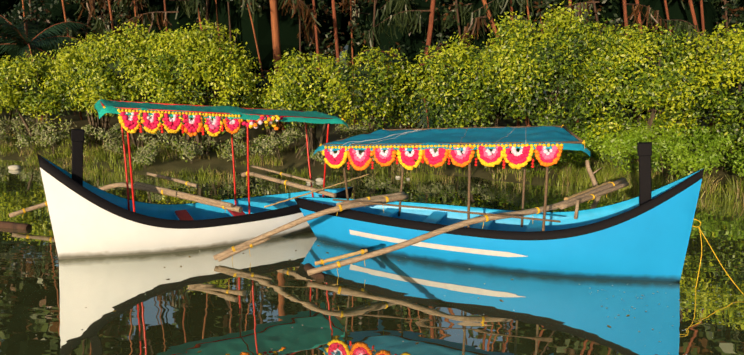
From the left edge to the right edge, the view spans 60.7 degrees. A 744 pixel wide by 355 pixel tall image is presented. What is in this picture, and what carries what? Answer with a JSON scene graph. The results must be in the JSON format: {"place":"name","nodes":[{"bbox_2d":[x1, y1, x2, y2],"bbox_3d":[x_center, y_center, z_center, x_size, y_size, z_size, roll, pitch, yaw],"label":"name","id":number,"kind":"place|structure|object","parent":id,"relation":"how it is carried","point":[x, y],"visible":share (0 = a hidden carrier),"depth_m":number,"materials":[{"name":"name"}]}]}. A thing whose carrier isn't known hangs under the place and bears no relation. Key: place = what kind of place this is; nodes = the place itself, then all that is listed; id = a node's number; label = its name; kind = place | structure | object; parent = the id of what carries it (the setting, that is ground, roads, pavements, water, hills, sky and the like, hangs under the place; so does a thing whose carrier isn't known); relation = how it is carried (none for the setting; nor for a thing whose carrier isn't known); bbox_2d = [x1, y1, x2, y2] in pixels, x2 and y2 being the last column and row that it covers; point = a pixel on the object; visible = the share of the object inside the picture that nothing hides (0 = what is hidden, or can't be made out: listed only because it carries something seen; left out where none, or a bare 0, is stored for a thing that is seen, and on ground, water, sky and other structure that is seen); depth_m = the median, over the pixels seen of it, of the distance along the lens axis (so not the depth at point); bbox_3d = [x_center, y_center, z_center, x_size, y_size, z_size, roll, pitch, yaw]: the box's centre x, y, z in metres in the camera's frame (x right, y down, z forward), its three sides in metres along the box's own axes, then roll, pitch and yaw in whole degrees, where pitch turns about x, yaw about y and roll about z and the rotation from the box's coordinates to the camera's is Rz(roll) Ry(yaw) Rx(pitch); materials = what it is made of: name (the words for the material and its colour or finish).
{"place":"outdoors","nodes":[
{"label":"outdoors","id":0,"kind":"place"},
{"bbox_2d":[0,160,743,354],"bbox_3d":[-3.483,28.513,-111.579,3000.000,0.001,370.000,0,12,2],"label":"river water","id":1,"kind":"structure","parent":0,"point":[201,300],"depth_m":10.32,"materials":[{"name":"liquid"}]},
{"bbox_2d":[37,99,352,259],"bbox_3d":[-3.221,-0.014,12.936,6.265,3.194,1.828,-6,14,-25],"label":"boat","id":2,"kind":"object","parent":1,"relation":"in","point":[88,220],"visible":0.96,"depth_m":12.15,"materials":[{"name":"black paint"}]},
{"bbox_2d":[0,165,370,229],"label":"wooden poles","id":3,"kind":"object","parent":2,"relation":"attached to","point":[224,205],"visible":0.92,"depth_m":13.72,"materials":[{"name":"brown wood"}]},
{"bbox_2d":[8,165,409,183],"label":"bank stones","id":4,"kind":"object","parent":1,"relation":"on","point":[14,167],"visible":0.71,"depth_m":19.14,"materials":[{"name":"grey stone"}]},
{"bbox_2d":[0,189,743,354],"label":"floating leaves","id":5,"kind":"object","parent":1,"relation":"on","point":[374,350],"visible":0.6,"depth_m":9.66,"materials":[{"name":"white"}]},
{"bbox_2d":[55,219,743,294],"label":"mooring ropes","id":6,"kind":"object","parent":1,"relation":"on","point":[700,259],"visible":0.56,"depth_m":10.69,"materials":[{"name":"yellow fabric"}]},
{"bbox_2d":[295,125,704,281],"bbox_3d":[1.901,0.430,11.939,7.609,2.810,1.792,5,13,20],"label":"boat","id":7,"kind":"object","parent":1,"relation":"on","point":[645,234],"visible":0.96,"depth_m":11.19,"materials":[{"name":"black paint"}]},
{"bbox_2d":[213,178,628,278],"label":"outrigger poles","id":8,"kind":"object","parent":7,"relation":"attached to","point":[589,194],"visible":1,"depth_m":11.64,"materials":[{"name":"brown wood"}]},
{"bbox_2d":[0,44,743,202],"bbox_3d":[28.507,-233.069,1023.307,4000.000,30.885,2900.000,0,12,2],"label":"terrain","id":9,"kind":"structure","parent":0,"point":[220,163],"depth_m":21.34,"materials":[{"name":"green plant"}]},
{"bbox_2d":[0,56,49,131],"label":"bush","id":10,"kind":"object","parent":9,"relation":"on","point":[11,111],"depth_m":25.73,"materials":[{"name":"green plant"}]},
{"bbox_2d":[0,50,80,146],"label":"mangrove tree","id":11,"kind":"object","parent":9,"relation":"on","point":[30,83],"visible":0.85,"depth_m":22.75,"materials":[{"name":"green plant"}]},
{"bbox_2d":[0,15,91,121],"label":"young palm","id":12,"kind":"object","parent":9,"relation":"on","point":[16,38],"visible":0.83,"depth_m":26.61,"materials":[{"name":"green palm leaf"},{"name":"bark"}]},
{"bbox_2d":[42,34,138,146],"bbox_3d":[-10.304,-3.153,23.554,3.856,4.209,3.389,0,12,2],"label":"mangrove tree","id":13,"kind":"object","parent":9,"relation":"on","point":[64,59],"visible":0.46,"depth_m":22.67,"materials":[{"name":"green plant"}]},
{"bbox_2d":[57,42,126,131],"bbox_3d":[-11.120,-3.479,25.566,3.277,3.831,2.939,-6,14,-24],"label":"bush","id":14,"kind":"object","parent":9,"relation":"on","point":[102,120],"visible":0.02,"depth_m":25.80,"materials":[{"name":"green plant"}]},
{"bbox_2d":[71,18,184,153],"bbox_3d":[-8.128,-3.060,21.831,4.105,4.730,3.564,0,12,2],"label":"mangrove tree","id":15,"kind":"object","parent":9,"relation":"on","point":[124,64],"visible":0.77,"depth_m":21.06,"materials":[{"name":"green plant"}]},
{"bbox_2d":[144,42,209,139],"bbox_3d":[-7.071,-3.178,23.465,2.760,4.128,2.738,7,14,29],"label":"bush","id":16,"kind":"object","parent":9,"relation":"on","point":[188,137],"visible":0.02,"depth_m":23.87,"materials":[{"name":"green plant"}]},
{"bbox_2d":[137,18,263,158],"bbox_3d":[-5.730,-2.872,21.282,4.158,4.779,3.639,0,12,2],"label":"mangrove tree","id":17,"kind":"object","parent":9,"relation":"on","point":[199,70],"visible":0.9,"depth_m":20.56,"materials":[{"name":"green plant"}]},
{"bbox_2d":[237,85,293,148],"bbox_3d":[-3.761,-2.054,22.495,2.189,2.472,2.241,0,12,2],"label":"bush","id":18,"kind":"object","parent":9,"relation":"on","point":[259,102],"visible":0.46,"depth_m":21.97,"materials":[{"name":"green plant"}]},
{"bbox_2d":[0,116,534,176],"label":"mudflat saplings","id":19,"kind":"object","parent":9,"relation":"on","point":[191,150],"visible":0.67,"depth_m":21.54,"materials":[{"name":"green plant"}]},
{"bbox_2d":[235,68,330,129],"bbox_3d":[-3.672,-3.171,25.934,4.142,2.675,3.648,0,12,2],"label":"bush","id":20,"kind":"object","parent":9,"relation":"on","point":[265,81],"visible":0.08,"depth_m":25.89,"materials":[{"name":"green plant"}]},
{"bbox_2d":[263,48,374,159],"bbox_3d":[-1.709,-2.368,21.022,3.649,3.779,2.802,0,12,2],"label":"mangrove tree","id":21,"kind":"object","parent":9,"relation":"on","point":[310,84],"visible":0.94,"depth_m":20.38,"materials":[{"name":"green plant"}]},
{"bbox_2d":[0,0,743,132],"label":"forest understory","id":22,"kind":"object","parent":9,"relation":"on","point":[45,14],"visible":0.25,"depth_m":28.26,"materials":[{"name":"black plant"}]},
{"bbox_2d":[0,128,743,205],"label":"marsh reeds","id":23,"kind":"object","parent":9,"relation":"on","point":[607,175],"visible":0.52,"depth_m":19.17,"materials":[{"name":"green plant"}]},
{"bbox_2d":[331,45,417,131],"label":"mangrove tree","id":24,"kind":"object","parent":9,"relation":"on","point":[370,76],"visible":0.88,"depth_m":21.04,"materials":[{"name":"green plant"}]},
{"bbox_2d":[22,0,734,133],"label":"forest trunks","id":25,"kind":"object","parent":9,"relation":"on","point":[275,29],"visible":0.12,"depth_m":25.86,"materials":[{"name":"brown plant"}]},
{"bbox_2d":[48,0,743,57],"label":"fronds","id":26,"kind":"object","parent":9,"relation":"on","point":[103,22],"visible":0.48,"depth_m":25.25,"materials":[{"name":"green plant"}]},
{"bbox_2d":[385,85,440,128],"bbox_3d":[1.418,-2.088,22.709,2.170,2.457,2.042,-7,14,-28],"label":"bush","id":27,"kind":"object","parent":9,"relation":"on","point":[403,117],"visible":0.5,"depth_m":22.12,"materials":[{"name":"green plant"}]},
{"bbox_2d":[347,46,486,128],"bbox_3d":[1.580,-2.927,23.106,5.010,3.642,5.766,5,13,21],"label":"young palm","id":28,"kind":"object","parent":9,"relation":"on","point":[405,81],"visible":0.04,"depth_m":21.97,"materials":[{"name":"green plant"}]},
{"bbox_2d":[405,32,520,127],"bbox_3d":[3.021,-2.687,21.071,4.058,4.189,3.078,0,12,2],"label":"mangrove tree","id":29,"kind":"object","parent":9,"relation":"on","point":[442,81],"visible":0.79,"depth_m":20.47,"materials":[{"name":"green plant"}]},
{"bbox_2d":[450,36,536,126],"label":"mangrove tree","id":30,"kind":"object","parent":9,"relation":"on","point":[494,120],"visible":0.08,"depth_m":22.23,"materials":[{"name":"green plant"}]},
{"bbox_2d":[456,1,639,158],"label":"mangrove tree","id":31,"kind":"object","parent":9,"relation":"on","point":[552,57],"visible":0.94,"depth_m":19.02,"materials":[{"name":"green plant"}]},
{"bbox_2d":[585,160,600,196],"bbox_3d":[5.878,0.081,16.855,0.489,1.087,0.212,5,13,21],"label":"driftwood branch","id":32,"kind":"object","parent":9,"relation":"on","point":[591,176],"visible":0.65,"depth_m":16.81,"materials":[{"name":"brown wood"}]},
{"bbox_2d":[507,114,743,179],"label":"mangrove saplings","id":33,"kind":"object","parent":9,"relation":"on","point":[671,152],"visible":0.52,"depth_m":18.48,"materials":[{"name":"green plant"}]},
{"bbox_2d":[561,22,716,162],"bbox_3d":[8.069,-2.441,19.353,4.325,4.572,3.792,0,12,2],"label":"mangrove tree","id":34,"kind":"object","parent":9,"relation":"on","point":[645,77],"visible":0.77,"depth_m":18.44,"materials":[{"name":"green plant"}]},
{"bbox_2d":[615,43,726,155],"bbox_3d":[9.484,-2.444,20.443,3.311,3.941,2.739,0,12,2],"label":"mangrove tree","id":35,"kind":"object","parent":9,"relation":"on","point":[677,121],"visible":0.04,"depth_m":19.99,"materials":[{"name":"green plant"}]},
{"bbox_2d":[660,20,743,168],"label":"mangrove tree","id":36,"kind":"object","parent":9,"relation":"on","point":[725,67],"visible":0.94,"depth_m":17.83,"materials":[{"name":"green plant"}]}
]}

